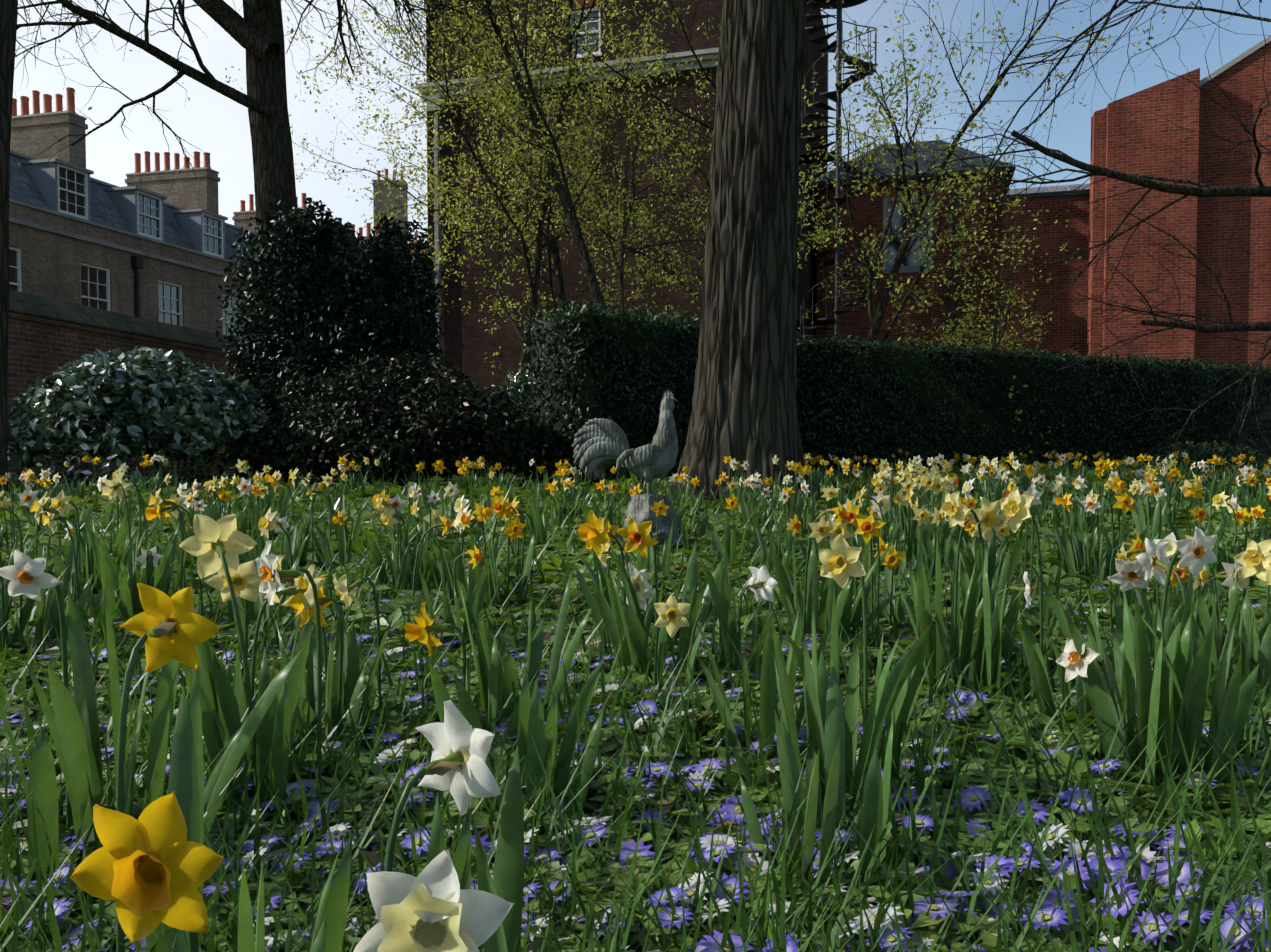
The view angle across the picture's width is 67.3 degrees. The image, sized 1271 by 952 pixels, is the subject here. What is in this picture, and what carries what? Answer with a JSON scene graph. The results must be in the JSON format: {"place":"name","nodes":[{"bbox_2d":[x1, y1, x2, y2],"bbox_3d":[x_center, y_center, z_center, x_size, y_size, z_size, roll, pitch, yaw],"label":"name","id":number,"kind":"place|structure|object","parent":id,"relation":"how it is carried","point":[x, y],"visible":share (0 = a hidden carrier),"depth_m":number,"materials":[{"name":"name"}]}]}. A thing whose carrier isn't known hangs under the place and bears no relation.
{"place":"outdoors","nodes":[
{"label":"outdoors","id":0,"kind":"place"},
{"bbox_2d":[41,465,531,489],"bbox_3d":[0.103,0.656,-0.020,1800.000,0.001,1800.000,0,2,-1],"label":"ground","id":1,"kind":"structure","parent":0,"point":[439,479],"depth_m":16.54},
{"bbox_2d":[0,0,17,491],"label":"tree","id":2,"kind":"object","parent":1,"relation":"on","point":[8,18],"visible":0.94,"depth_m":8.88,"materials":[{"name":"brown plant"}]},
{"bbox_2d":[8,346,268,491],"bbox_3d":[-5.764,-0.628,11.101,2.998,1.740,2.419,0,2,-1],"label":"laurel shrub","id":3,"kind":"object","parent":1,"relation":"on","point":[119,406],"visible":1,"depth_m":10.36,"materials":[{"name":"green plant"}]},
{"bbox_2d":[7,290,305,487],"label":"garden wall","id":4,"kind":"structure","parent":1,"relation":"on","point":[47,336],"depth_m":14.96,"materials":[{"name":"brick"}]},
{"bbox_2d":[9,198,428,350],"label":"brick building","id":5,"kind":"structure","parent":1,"relation":"on","point":[56,255],"depth_m":28.22,"materials":[{"name":"brick"}]},
{"bbox_2d":[9,150,427,310],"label":"roof","id":6,"kind":"structure","parent":5,"relation":"on","point":[65,187],"depth_m":29.98,"materials":[{"name":"stone"}]},
{"bbox_2d":[10,87,87,167],"bbox_3d":[-18.408,-9.219,29.132,3.500,4.924,0.720,1,2,14],"label":"chimney","id":7,"kind":"object","parent":6,"relation":"on","point":[32,136],"visible":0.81,"depth_m":28.67,"materials":[{"name":"brick"}]},
{"bbox_2d":[125,151,219,213],"bbox_3d":[-16.921,-9.435,34.941,3.500,4.950,0.720,1,2,14],"label":"chimney","id":8,"kind":"object","parent":6,"relation":"on","point":[188,190],"visible":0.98,"depth_m":34.53,"materials":[{"name":"brick"}]},
{"bbox_2d":[232,193,312,232],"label":"chimney","id":9,"kind":"object","parent":6,"relation":"on","point":[241,218],"visible":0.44,"depth_m":40.69,"materials":[{"name":"brick"}]},
{"bbox_2d":[351,222,378,244],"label":"chimney pots","id":10,"kind":"object","parent":6,"relation":"on","point":[368,230],"visible":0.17,"depth_m":46.15,"materials":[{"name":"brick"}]},
{"bbox_2d":[13,0,501,481],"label":"old bare tree","id":11,"kind":"object","parent":1,"relation":"on","point":[256,32],"depth_m":16.11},
{"bbox_2d":[215,197,443,487],"bbox_3d":[-4.360,-1.953,13.775,3.271,4.263,3.107,0,2,-1],"label":"bush","id":12,"kind":"object","parent":1,"relation":"on","point":[335,302],"visible":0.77,"depth_m":13.06,"materials":[{"name":"green plant"}]},
{"bbox_2d":[241,351,572,487],"bbox_3d":[-2.707,-0.612,11.528,4.051,1.744,2.489,0,2,-1],"label":"dark shrub","id":13,"kind":"object","parent":1,"relation":"on","point":[393,431],"visible":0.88,"depth_m":10.90,"materials":[{"name":"green plant"}]},
{"bbox_2d":[426,3,436,349],"bbox_3d":[-4.798,-7.342,33.038,0.350,15.900,9.000,1,2,17],"label":"drainpipe","id":14,"kind":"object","parent":1,"relation":"on","point":[432,240],"depth_m":28.66,"materials":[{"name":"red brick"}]},
{"bbox_2d":[229,0,705,327],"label":"budding tree","id":15,"kind":"object","parent":1,"relation":"on","point":[553,247],"visible":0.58,"depth_m":22.62,"materials":[{"name":"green plant"}]},
{"bbox_2d":[225,0,717,313],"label":"budding tree leaves","id":16,"kind":"object","parent":15,"relation":"attached to","point":[515,54],"visible":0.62,"depth_m":20.79,"materials":[{"name":"green plant"}]},
{"bbox_2d":[491,364,531,468],"bbox_3d":[-1.605,-0.855,15.376,1.782,1.891,1.663,0,2,-1],"label":"green shrub","id":17,"kind":"object","parent":1,"relation":"on","point":[519,384],"visible":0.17,"depth_m":15.16,"materials":[{"name":"green plant"}]},
{"bbox_2d":[323,0,712,471],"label":"budding tree","id":18,"kind":"object","parent":1,"relation":"on","point":[535,278],"visible":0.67,"depth_m":20.92,"materials":[{"name":"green plant"}]},
{"bbox_2d":[299,0,822,374],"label":"budding tree leaves","id":19,"kind":"object","parent":18,"relation":"attached to","point":[542,138],"visible":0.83,"depth_m":20.67,"materials":[{"name":"green plant"}]},
{"bbox_2d":[416,0,722,464],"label":"house","id":20,"kind":"structure","parent":1,"relation":"on","point":[467,341],"depth_m":27.31,"materials":[{"name":"red brick"}]},
{"bbox_2d":[351,0,799,314],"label":"budding tree","id":21,"kind":"object","parent":1,"relation":"on","point":[565,198],"visible":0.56,"depth_m":19.56,"materials":[{"name":"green plant"}]},
{"bbox_2d":[342,0,818,319],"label":"budding tree leaves","id":22,"kind":"object","parent":21,"relation":"attached to","point":[475,47],"visible":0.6,"depth_m":20.46,"materials":[{"name":"green plant"}]},
{"bbox_2d":[571,388,683,549],"bbox_3d":[-0.019,0.023,4.822,0.610,0.927,0.435,0,2,7],"label":"rooster statue","id":23,"kind":"object","parent":1,"relation":"on","point":[601,445],"visible":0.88,"depth_m":4.77,"materials":[{"name":"grey stone"}]},
{"bbox_2d":[0,459,1270,951],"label":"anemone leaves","id":24,"kind":"object","parent":1,"relation":"on","point":[1010,765],"visible":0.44,"depth_m":1.46,"materials":[{"name":"green plant"}]},
{"bbox_2d":[0,449,1270,951],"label":"daffodils","id":25,"kind":"object","parent":1,"relation":"on","point":[214,709],"depth_m":1.68,"materials":[{"name":"green plant"}]},
{"bbox_2d":[0,496,1270,951],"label":"purple flowers","id":26,"kind":"object","parent":1,"relation":"on","point":[1048,908],"visible":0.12,"depth_m":1.22,"materials":[{"name":"purple plant"}]},
{"bbox_2d":[463,0,827,311],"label":"budding tree","id":27,"kind":"object","parent":1,"relation":"on","point":[706,180],"visible":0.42,"depth_m":21.54,"materials":[{"name":"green plant"}]},
{"bbox_2d":[465,0,844,313],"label":"budding tree leaves","id":28,"kind":"object","parent":27,"relation":"attached to","point":[654,169],"visible":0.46,"depth_m":21.46,"materials":[{"name":"green plant"}]},
{"bbox_2d":[670,0,812,501],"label":"tree trunk","id":29,"kind":"object","parent":1,"relation":"on","point":[744,403],"visible":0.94,"depth_m":8.07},
{"bbox_2d":[797,8,827,342],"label":"house side","id":30,"kind":"structure","parent":1,"relation":"on","point":[808,271],"depth_m":28.95,"materials":[{"name":"red brick"}]},
{"bbox_2d":[816,187,828,339],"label":"brick wall","id":31,"kind":"structure","parent":1,"relation":"on","point":[820,265],"depth_m":28.99,"materials":[{"name":"red brick"}]},
{"bbox_2d":[797,0,876,346],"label":"spiral staircase","id":32,"kind":"structure","parent":1,"relation":"on","point":[833,47],"depth_m":25.03,"materials":[{"name":"black metal"}]},
{"bbox_2d":[519,300,1270,485],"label":"yew hedge","id":33,"kind":"object","parent":1,"relation":"on","point":[626,370],"visible":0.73,"depth_m":15.21,"materials":[{"name":"green plant"}]},
{"bbox_2d":[809,166,1013,352],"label":"brick building","id":34,"kind":"structure","parent":1,"relation":"on","point":[855,321],"depth_m":28.29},
{"bbox_2d":[810,140,1015,195],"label":"hip roof","id":35,"kind":"structure","parent":34,"relation":"on","point":[910,162],"depth_m":29.24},
{"bbox_2d":[797,0,1170,443],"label":"budding tree","id":36,"kind":"object","parent":1,"relation":"on","point":[904,252],"visible":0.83,"depth_m":17.19,"materials":[{"name":"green plant"}]},
{"bbox_2d":[985,200,1002,349],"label":"brick wall","id":37,"kind":"structure","parent":1,"relation":"on","point":[1000,208],"depth_m":26.27,"materials":[{"name":"red brick"}]},
{"bbox_2d":[926,125,1086,349],"bbox_3d":[8.122,-4.180,22.192,3.418,8.124,4.784,0,2,-1],"label":"budding tree","id":38,"kind":"object","parent":1,"relation":"on","point":[994,345],"visible":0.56,"depth_m":21.24,"materials":[{"name":"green plant"}]},
{"bbox_2d":[904,112,1067,351],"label":"budding tree leaves","id":39,"kind":"object","parent":38,"relation":"attached to","point":[1007,302],"visible":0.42,"depth_m":21.61,"materials":[{"name":"green plant"}]},
{"bbox_2d":[806,0,1270,470],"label":"overhanging tree","id":40,"kind":"object","parent":1,"relation":"on","point":[1206,190],"visible":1,"depth_m":11.88,"materials":[{"name":"brown plant"}]},
{"bbox_2d":[987,189,1089,358],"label":"building","id":41,"kind":"structure","parent":1,"relation":"on","point":[1062,323],"depth_m":25.88,"materials":[{"name":"red brick"}]},
{"bbox_2d":[1007,183,1089,194],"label":"building roof","id":42,"kind":"structure","parent":41,"relation":"on","point":[1053,188],"depth_m":35.08,"materials":[{"name":"stone"}]},
{"bbox_2d":[1087,36,1270,369],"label":"brick building","id":43,"kind":"structure","parent":1,"relation":"on","point":[1134,140],"depth_m":23.30,"materials":[{"name":"red brick"}]},
{"bbox_2d":[1149,440,1270,472],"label":"shrub","id":44,"kind":"object","parent":1,"relation":"on","point":[1196,457],"visible":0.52,"depth_m":14.94,"materials":[{"name":"green plant"}]},
{"bbox_2d":[372,169,407,247],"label":"chimney","id":45,"kind":"object","parent":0,"point":[380,206],"visible":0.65,"depth_m":58.62,"materials":[{"name":"brick"}]},
{"bbox_2d":[412,233,427,255],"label":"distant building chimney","id":46,"kind":"object","parent":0,"point":[416,242],"visible":0.15,"depth_m":73.72,"materials":[{"name":"brick"}]},
{"bbox_2d":[13,0,1270,240],"label":"sky","id":47,"kind":"structure","parent":0,"point":[211,121],"materials":[{"name":"blue"}]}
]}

